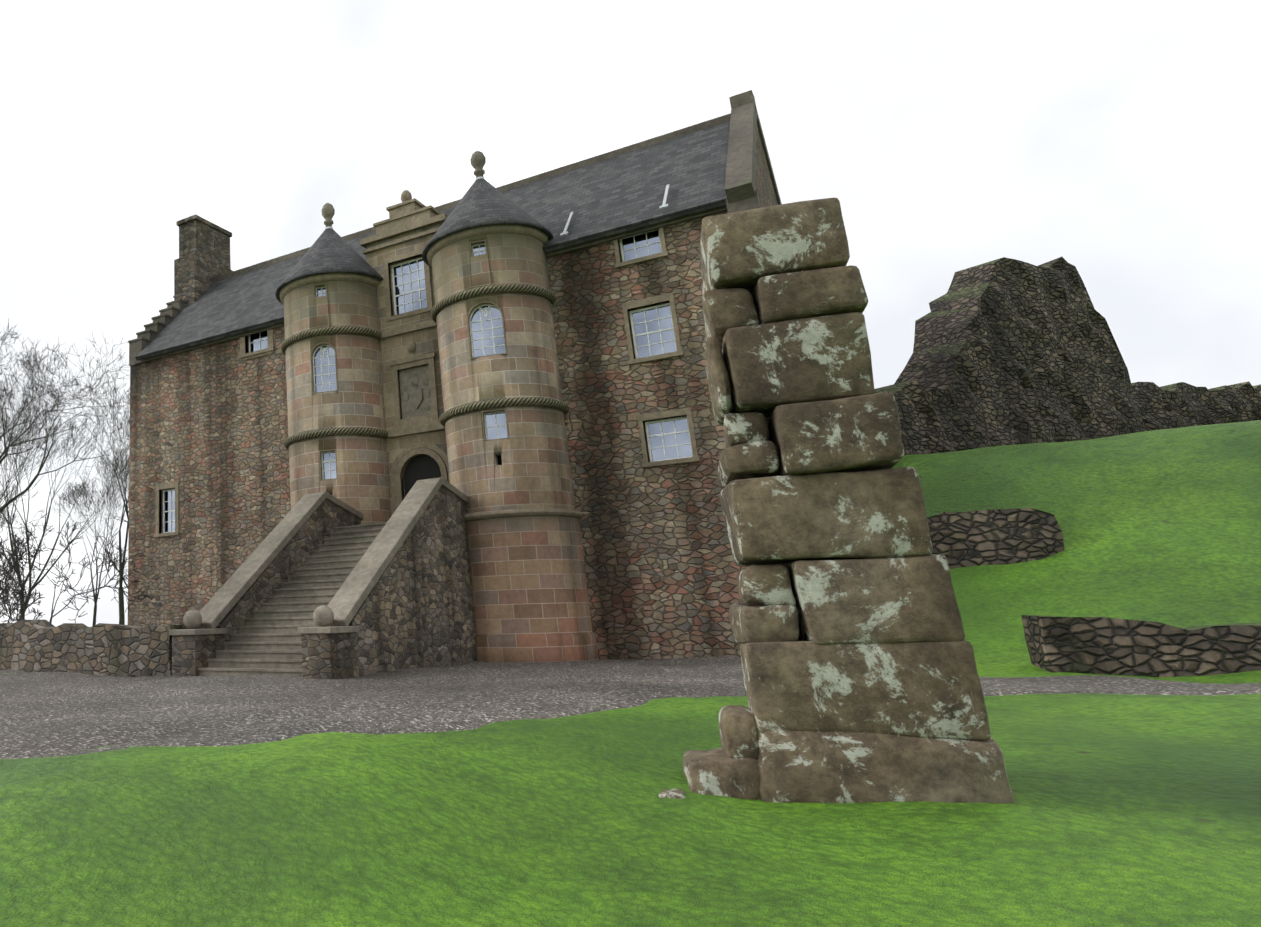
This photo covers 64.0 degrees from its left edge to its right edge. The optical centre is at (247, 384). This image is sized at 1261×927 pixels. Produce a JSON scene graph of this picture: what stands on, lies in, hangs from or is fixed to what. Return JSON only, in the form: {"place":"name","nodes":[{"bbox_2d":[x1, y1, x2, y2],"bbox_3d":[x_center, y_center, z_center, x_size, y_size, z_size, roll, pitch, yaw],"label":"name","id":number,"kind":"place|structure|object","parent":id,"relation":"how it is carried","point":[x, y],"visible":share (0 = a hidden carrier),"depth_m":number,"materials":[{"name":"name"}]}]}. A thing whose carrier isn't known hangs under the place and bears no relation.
{"place":"outdoors","nodes":[
{"label":"outdoors","id":0,"kind":"place"},
{"bbox_2d":[0,420,1260,926],"bbox_3d":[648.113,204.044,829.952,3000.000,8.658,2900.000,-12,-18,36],"label":"grass","id":1,"kind":"structure","parent":0,"point":[1130,810],"depth_m":6.35,"materials":[{"name":"green plant"}]},
{"bbox_2d":[0,477,21,551],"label":"tree","id":2,"kind":"object","parent":1,"relation":"on","point":[3,519],"visible":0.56,"depth_m":102.30,"materials":[{"name":"grey plant"}]},
{"bbox_2d":[0,574,29,614],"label":"shrub","id":3,"kind":"object","parent":1,"relation":"on","point":[2,586],"visible":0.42,"depth_m":27.13,"materials":[{"name":"black plant"}]},
{"bbox_2d":[0,564,41,616],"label":"shrub","id":4,"kind":"object","parent":1,"relation":"on","point":[33,572],"visible":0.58,"depth_m":30.78,"materials":[{"name":"black plant"}]},
{"bbox_2d":[0,528,43,613],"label":"shrub","id":5,"kind":"object","parent":1,"relation":"on","point":[19,541],"visible":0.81,"depth_m":24.95,"materials":[{"name":"black plant"}]},
{"bbox_2d":[0,547,44,622],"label":"shrub","id":6,"kind":"object","parent":1,"relation":"on","point":[17,589],"visible":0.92,"depth_m":23.43,"materials":[{"name":"black plant"}]},
{"bbox_2d":[0,402,64,501],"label":"tree","id":7,"kind":"object","parent":1,"relation":"on","point":[9,478],"visible":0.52,"depth_m":91.78,"materials":[{"name":"grey plant"}]},
{"bbox_2d":[0,403,71,513],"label":"tree","id":8,"kind":"object","parent":1,"relation":"on","point":[29,436],"visible":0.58,"depth_m":93.30,"materials":[{"name":"grey plant"}]},
{"bbox_2d":[0,376,99,619],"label":"tree","id":9,"kind":"object","parent":1,"relation":"on","point":[54,490],"visible":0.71,"depth_m":83.47,"materials":[{"name":"grey plant"}]},
{"bbox_2d":[0,318,129,554],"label":"old tree","id":10,"kind":"object","parent":1,"relation":"on","point":[5,452],"visible":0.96,"depth_m":52.11,"materials":[{"name":"grey plant"}]},
{"bbox_2d":[0,381,129,619],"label":"tree","id":11,"kind":"object","parent":1,"relation":"on","point":[49,557],"visible":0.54,"depth_m":90.95,"materials":[{"name":"grey plant"}]},
{"bbox_2d":[15,352,129,624],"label":"tree","id":12,"kind":"object","parent":1,"relation":"on","point":[121,610],"visible":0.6,"depth_m":82.78,"materials":[{"name":"grey plant"}]},
{"bbox_2d":[6,521,149,622],"bbox_3d":[-5.414,6.461,27.719,5.585,4.654,3.733,-12,-18,36],"label":"shrub","id":13,"kind":"object","parent":1,"relation":"on","point":[109,553],"visible":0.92,"depth_m":27.15,"materials":[{"name":"black plant"}]},
{"bbox_2d":[53,477,128,588],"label":"tree","id":14,"kind":"object","parent":1,"relation":"on","point":[73,499],"visible":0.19,"depth_m":119.81,"materials":[{"name":"grey plant"}]},
{"bbox_2d":[0,620,187,676],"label":"wall","id":15,"kind":"structure","parent":1,"relation":"on","point":[113,650],"depth_m":19.96,"materials":[{"name":"grey stone"}]},
{"bbox_2d":[60,441,128,625],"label":"tree","id":16,"kind":"object","parent":1,"relation":"on","point":[95,592],"visible":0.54,"depth_m":119.98,"materials":[{"name":"grey plant"}]},
{"bbox_2d":[68,448,128,535],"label":"old tree","id":17,"kind":"object","parent":1,"relation":"on","point":[115,473],"visible":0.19,"depth_m":59.85,"materials":[{"name":"grey plant"}]},
{"bbox_2d":[110,459,128,508],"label":"tree","id":18,"kind":"object","parent":1,"relation":"on","point":[123,490],"visible":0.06,"depth_m":104.63,"materials":[{"name":"grey plant"}]},
{"bbox_2d":[128,90,781,678],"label":"castle","id":19,"kind":"structure","parent":1,"relation":"on","point":[476,422],"depth_m":22.63,"materials":[{"name":"brown stone"}]},
{"bbox_2d":[313,286,336,478],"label":"tower windows","id":20,"kind":"structure","parent":19,"relation":"in","point":[324,367],"depth_m":25.61,"materials":[{"name":"glass"}]},
{"bbox_2d":[391,257,426,314],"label":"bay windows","id":21,"kind":"structure","parent":19,"relation":"in","point":[408,277],"depth_m":26.25,"materials":[{"name":"glass"}]},
{"bbox_2d":[163,229,692,532],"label":"windows","id":22,"kind":"structure","parent":19,"relation":"in","point":[652,327],"depth_m":22.03,"materials":[{"name":"glass"}]},
{"bbox_2d":[469,243,507,439],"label":"tower windows","id":23,"kind":"structure","parent":19,"relation":"in","point":[486,325],"depth_m":22.72,"materials":[{"name":"glass"}]},
{"bbox_2d":[658,198,1014,802],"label":"stone pillar","id":24,"kind":"structure","parent":1,"relation":"on","point":[862,683],"depth_m":7.17,"materials":[{"name":"stone"}]},
{"bbox_2d":[874,257,1260,455],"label":"ruined wall","id":25,"kind":"structure","parent":1,"relation":"on","point":[1008,351],"depth_m":25.96,"materials":[{"name":"grey stone"}]},
{"bbox_2d":[1021,615,1260,676],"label":"stone wall","id":26,"kind":"structure","parent":1,"relation":"on","point":[1104,645],"depth_m":12.94,"materials":[{"name":"grey stone"}]},
{"bbox_2d":[0,656,1260,758],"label":"drive gravel","id":27,"kind":"structure","parent":0,"point":[51,714],"depth_m":11.57,"materials":[{"name":"grey gravel"}]},
{"bbox_2d":[0,0,1260,626],"label":"sky","id":28,"kind":"structure","parent":0,"point":[1118,140],"materials":[{"name":"white"}]},
{"bbox_2d":[927,508,1063,568],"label":"stone wall","id":29,"kind":"structure","parent":0,"point":[988,537],"depth_m":17.26,"materials":[{"name":"grey stone"}]}
]}

